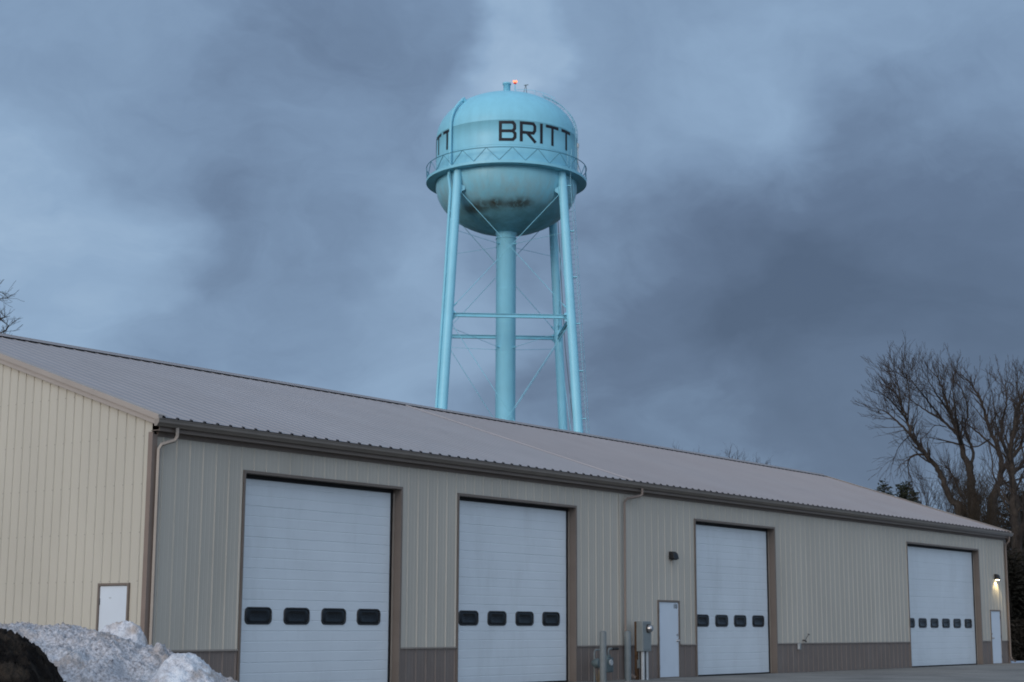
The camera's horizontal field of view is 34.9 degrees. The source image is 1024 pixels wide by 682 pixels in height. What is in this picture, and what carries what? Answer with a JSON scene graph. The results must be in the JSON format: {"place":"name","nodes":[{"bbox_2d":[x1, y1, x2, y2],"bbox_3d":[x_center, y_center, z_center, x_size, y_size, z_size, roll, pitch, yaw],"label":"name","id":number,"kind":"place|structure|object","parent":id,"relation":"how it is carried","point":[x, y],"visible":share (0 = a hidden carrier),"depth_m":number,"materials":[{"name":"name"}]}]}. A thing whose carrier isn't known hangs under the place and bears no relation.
{"place":"outdoors","nodes":[
{"label":"outdoors","id":0,"kind":"place"},
{"bbox_2d":[0,0,1023,520],"label":"sky","id":1,"kind":"structure","parent":0,"point":[776,192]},
{"bbox_2d":[594,668,599,681],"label":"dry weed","id":2,"kind":"object","parent":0,"point":[598,679],"visible":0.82,"depth_m":40.82,"materials":[{"name":"brown plant"}]},
{"bbox_2d":[580,663,1003,681],"bbox_3d":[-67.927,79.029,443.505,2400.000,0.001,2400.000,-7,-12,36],"label":"ground","id":3,"kind":"structure","parent":0,"point":[815,671],"depth_m":49.90,"materials":[{"name":"grey concrete"}]},
{"bbox_2d":[0,279,24,334],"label":"bare tree","id":4,"kind":"object","parent":3,"relation":"on","point":[2,319],"visible":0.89,"depth_m":60.12,"materials":[{"name":"grey plant"}]},
{"bbox_2d":[0,628,65,681],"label":"soil heap","id":5,"kind":"object","parent":3,"relation":"on","point":[23,659],"visible":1,"depth_m":10.59,"materials":[{"name":"black soil"}]},
{"bbox_2d":[0,621,237,681],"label":"snow bank","id":6,"kind":"structure","parent":3,"relation":"on","point":[74,653],"depth_m":12.57,"materials":[{"name":"white snow"}]},
{"bbox_2d":[100,621,147,646],"bbox_3d":[-3.175,2.988,13.096,0.878,1.460,0.940,0,-10,0],"label":"snow chunk","id":7,"kind":"object","parent":6,"relation":"on","point":[128,630],"visible":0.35,"depth_m":13.13,"materials":[{"name":"white snow"}]},
{"bbox_2d":[150,652,220,681],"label":"snow lump","id":8,"kind":"object","parent":3,"relation":"on","point":[184,667],"visible":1,"depth_m":11.62,"materials":[{"name":"white snow"}]},
{"bbox_2d":[0,333,1015,681],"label":"metal shed","id":9,"kind":"structure","parent":3,"relation":"on","point":[242,527],"depth_m":38.23,"materials":[{"name":"metal"}]},
{"bbox_2d":[96,583,129,631],"bbox_3d":[-7.542,5.648,30.669,0.896,2.145,0.070,-7,-12,36],"label":"entry door","id":10,"kind":"structure","parent":9,"relation":"in","point":[113,601],"depth_m":30.81,"materials":[{"name":"white metal"}]},
{"bbox_2d":[236,470,402,681],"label":"overhead door","id":11,"kind":"structure","parent":9,"relation":"in","point":[320,589],"depth_m":34.32,"materials":[{"name":"white metal"}]},
{"bbox_2d":[455,493,576,681],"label":"overhead door","id":12,"kind":"structure","parent":9,"relation":"in","point":[516,583],"depth_m":39.80,"materials":[{"name":"white metal"}]},
{"bbox_2d":[591,647,618,681],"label":"gas meter","id":13,"kind":"object","parent":9,"relation":"attached to","point":[595,663],"visible":0.78,"depth_m":41.48,"materials":[{"name":"grey paint"}]},
{"bbox_2d":[657,600,680,677],"bbox_3d":[4.343,8.205,44.810,0.130,2.100,1.140,-7,-12,36],"label":"entry door","id":14,"kind":"structure","parent":9,"relation":"in","point":[668,611],"depth_m":44.82,"materials":[{"name":"white metal"}]},
{"bbox_2d":[669,551,678,559],"bbox_3d":[4.515,5.980,45.306,0.168,0.235,0.260,-7,-12,36],"label":"wall light","id":15,"kind":"object","parent":9,"relation":"attached to","point":[673,555],"visible":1,"depth_m":45.23,"materials":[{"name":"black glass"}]},
{"bbox_2d":[694,518,778,676],"bbox_3d":[6.548,7.623,48.192,0.336,4.435,4.886,-7,-12,36],"label":"overhead door","id":16,"kind":"structure","parent":9,"relation":"in","point":[736,628],"depth_m":48.45,"materials":[{"name":"white metal"}]},
{"bbox_2d":[906,541,983,666],"bbox_3d":[16.085,9.874,60.777,0.336,4.435,6.946,-7,-12,36],"label":"overhead door","id":17,"kind":"structure","parent":9,"relation":"in","point":[945,614],"depth_m":61.10,"materials":[{"name":"white metal"}]},
{"bbox_2d":[990,610,1002,663],"bbox_3d":[19.197,11.711,64.414,0.130,2.100,1.130,-7,-12,36],"label":"entry door","id":18,"kind":"structure","parent":9,"relation":"in","point":[995,615],"depth_m":64.44,"materials":[{"name":"white metal"}]},
{"bbox_2d":[994,574,1000,579],"bbox_3d":[19.379,9.425,64.933,0.168,0.235,0.260,-7,-12,36],"label":"wall light","id":19,"kind":"object","parent":9,"relation":"attached to","point":[996,576],"visible":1,"depth_m":64.86,"materials":[{"name":"black metal"}]},
{"bbox_2d":[426,80,589,433],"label":"water tower","id":20,"kind":"structure","parent":3,"relation":"on","point":[506,173],"depth_m":104.96,"materials":[{"name":"blue metal"}]},
{"bbox_2d":[724,441,745,460],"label":"distant tree","id":21,"kind":"object","parent":3,"relation":"on","point":[733,454],"visible":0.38,"depth_m":149.07,"materials":[{"name":"grey plant"}]},
{"bbox_2d":[876,480,893,494],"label":"cedar tree","id":22,"kind":"object","parent":3,"relation":"on","point":[882,487],"visible":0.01,"depth_m":121.72,"materials":[{"name":"green plant"}]},
{"bbox_2d":[892,481,921,503],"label":"cedar tree","id":23,"kind":"object","parent":3,"relation":"on","point":[901,490],"visible":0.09,"depth_m":116.16,"materials":[{"name":"green plant"}]},
{"bbox_2d":[851,330,968,516],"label":"bare tree","id":24,"kind":"object","parent":3,"relation":"on","point":[910,433],"visible":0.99,"depth_m":81.37,"materials":[{"name":"brown plant"}]},
{"bbox_2d":[888,342,980,519],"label":"bare tree","id":25,"kind":"object","parent":3,"relation":"on","point":[955,419],"visible":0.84,"depth_m":85.28,"materials":[{"name":"brown plant"}]},
{"bbox_2d":[905,447,969,513],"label":"bare shrub","id":26,"kind":"object","parent":3,"relation":"on","point":[936,489],"visible":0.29,"depth_m":89.37,"materials":[{"name":"brown plant"}]},
{"bbox_2d":[936,451,1010,546],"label":"bare shrub","id":27,"kind":"object","parent":3,"relation":"on","point":[961,478],"visible":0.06,"depth_m":90.60,"materials":[{"name":"brown plant"}]},
{"bbox_2d":[940,461,1010,548],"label":"bare shrub","id":28,"kind":"object","parent":3,"relation":"on","point":[965,495],"visible":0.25,"depth_m":80.59,"materials":[{"name":"brown plant"}]},
{"bbox_2d":[933,354,1023,525],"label":"bare tree","id":29,"kind":"object","parent":3,"relation":"on","point":[996,494],"visible":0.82,"depth_m":82.73,"materials":[{"name":"brown plant"}]},
{"bbox_2d":[950,466,1021,558],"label":"bare shrub","id":30,"kind":"object","parent":3,"relation":"on","point":[982,519],"visible":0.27,"depth_m":78.34,"materials":[{"name":"brown plant"}]},
{"bbox_2d":[963,465,1022,549],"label":"bare shrub","id":31,"kind":"object","parent":3,"relation":"on","point":[1003,510],"visible":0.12,"depth_m":87.67,"materials":[{"name":"brown plant"}]},
{"bbox_2d":[965,374,1023,570],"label":"bare tree","id":32,"kind":"object","parent":3,"relation":"on","point":[1017,527],"visible":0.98,"depth_m":76.52,"materials":[{"name":"brown plant"}]},
{"bbox_2d":[982,459,1023,568],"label":"bare shrub","id":33,"kind":"object","parent":3,"relation":"on","point":[1021,513],"visible":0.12,"depth_m":91.53,"materials":[{"name":"brown plant"}]},
{"bbox_2d":[985,358,1023,548],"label":"bare tree","id":34,"kind":"object","parent":3,"relation":"on","point":[1021,465],"visible":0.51,"depth_m":86.61,"materials":[{"name":"brown plant"}]},
{"bbox_2d":[985,487,1023,563],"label":"evergreen shrub","id":35,"kind":"object","parent":3,"relation":"on","point":[1007,525],"visible":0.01,"depth_m":92.35,"materials":[{"name":"plant"}]},
{"bbox_2d":[1006,547,1023,658],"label":"evergreen shrub","id":36,"kind":"object","parent":3,"relation":"on","point":[1016,589],"visible":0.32,"depth_m":71.67,"materials":[{"name":"green plant"}]},
{"bbox_2d":[1010,618,1023,660],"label":"evergreen shrub","id":37,"kind":"object","parent":3,"relation":"on","point":[1017,637],"visible":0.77,"depth_m":69.03,"materials":[{"name":"green plant"}]},
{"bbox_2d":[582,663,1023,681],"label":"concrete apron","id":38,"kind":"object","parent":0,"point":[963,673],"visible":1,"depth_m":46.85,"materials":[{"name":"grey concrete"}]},
{"bbox_2d":[600,631,606,681],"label":"bollard","id":39,"kind":"object","parent":38,"relation":"on","point":[603,671],"visible":1,"depth_m":40.34,"materials":[{"name":"grey metal"}]},
{"bbox_2d":[623,631,632,681],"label":"bollard","id":40,"kind":"object","parent":38,"relation":"on","point":[627,649],"visible":1,"depth_m":41.24,"materials":[{"name":"grey metal"}]},
{"bbox_2d":[634,621,653,679],"bbox_3d":[3.498,8.189,42.905,0.425,1.565,0.420,-7,-12,36],"label":"electric meter","id":41,"kind":"object","parent":38,"relation":"on","point":[643,630],"visible":0.91,"depth_m":42.85,"materials":[{"name":"metal"}]}
]}

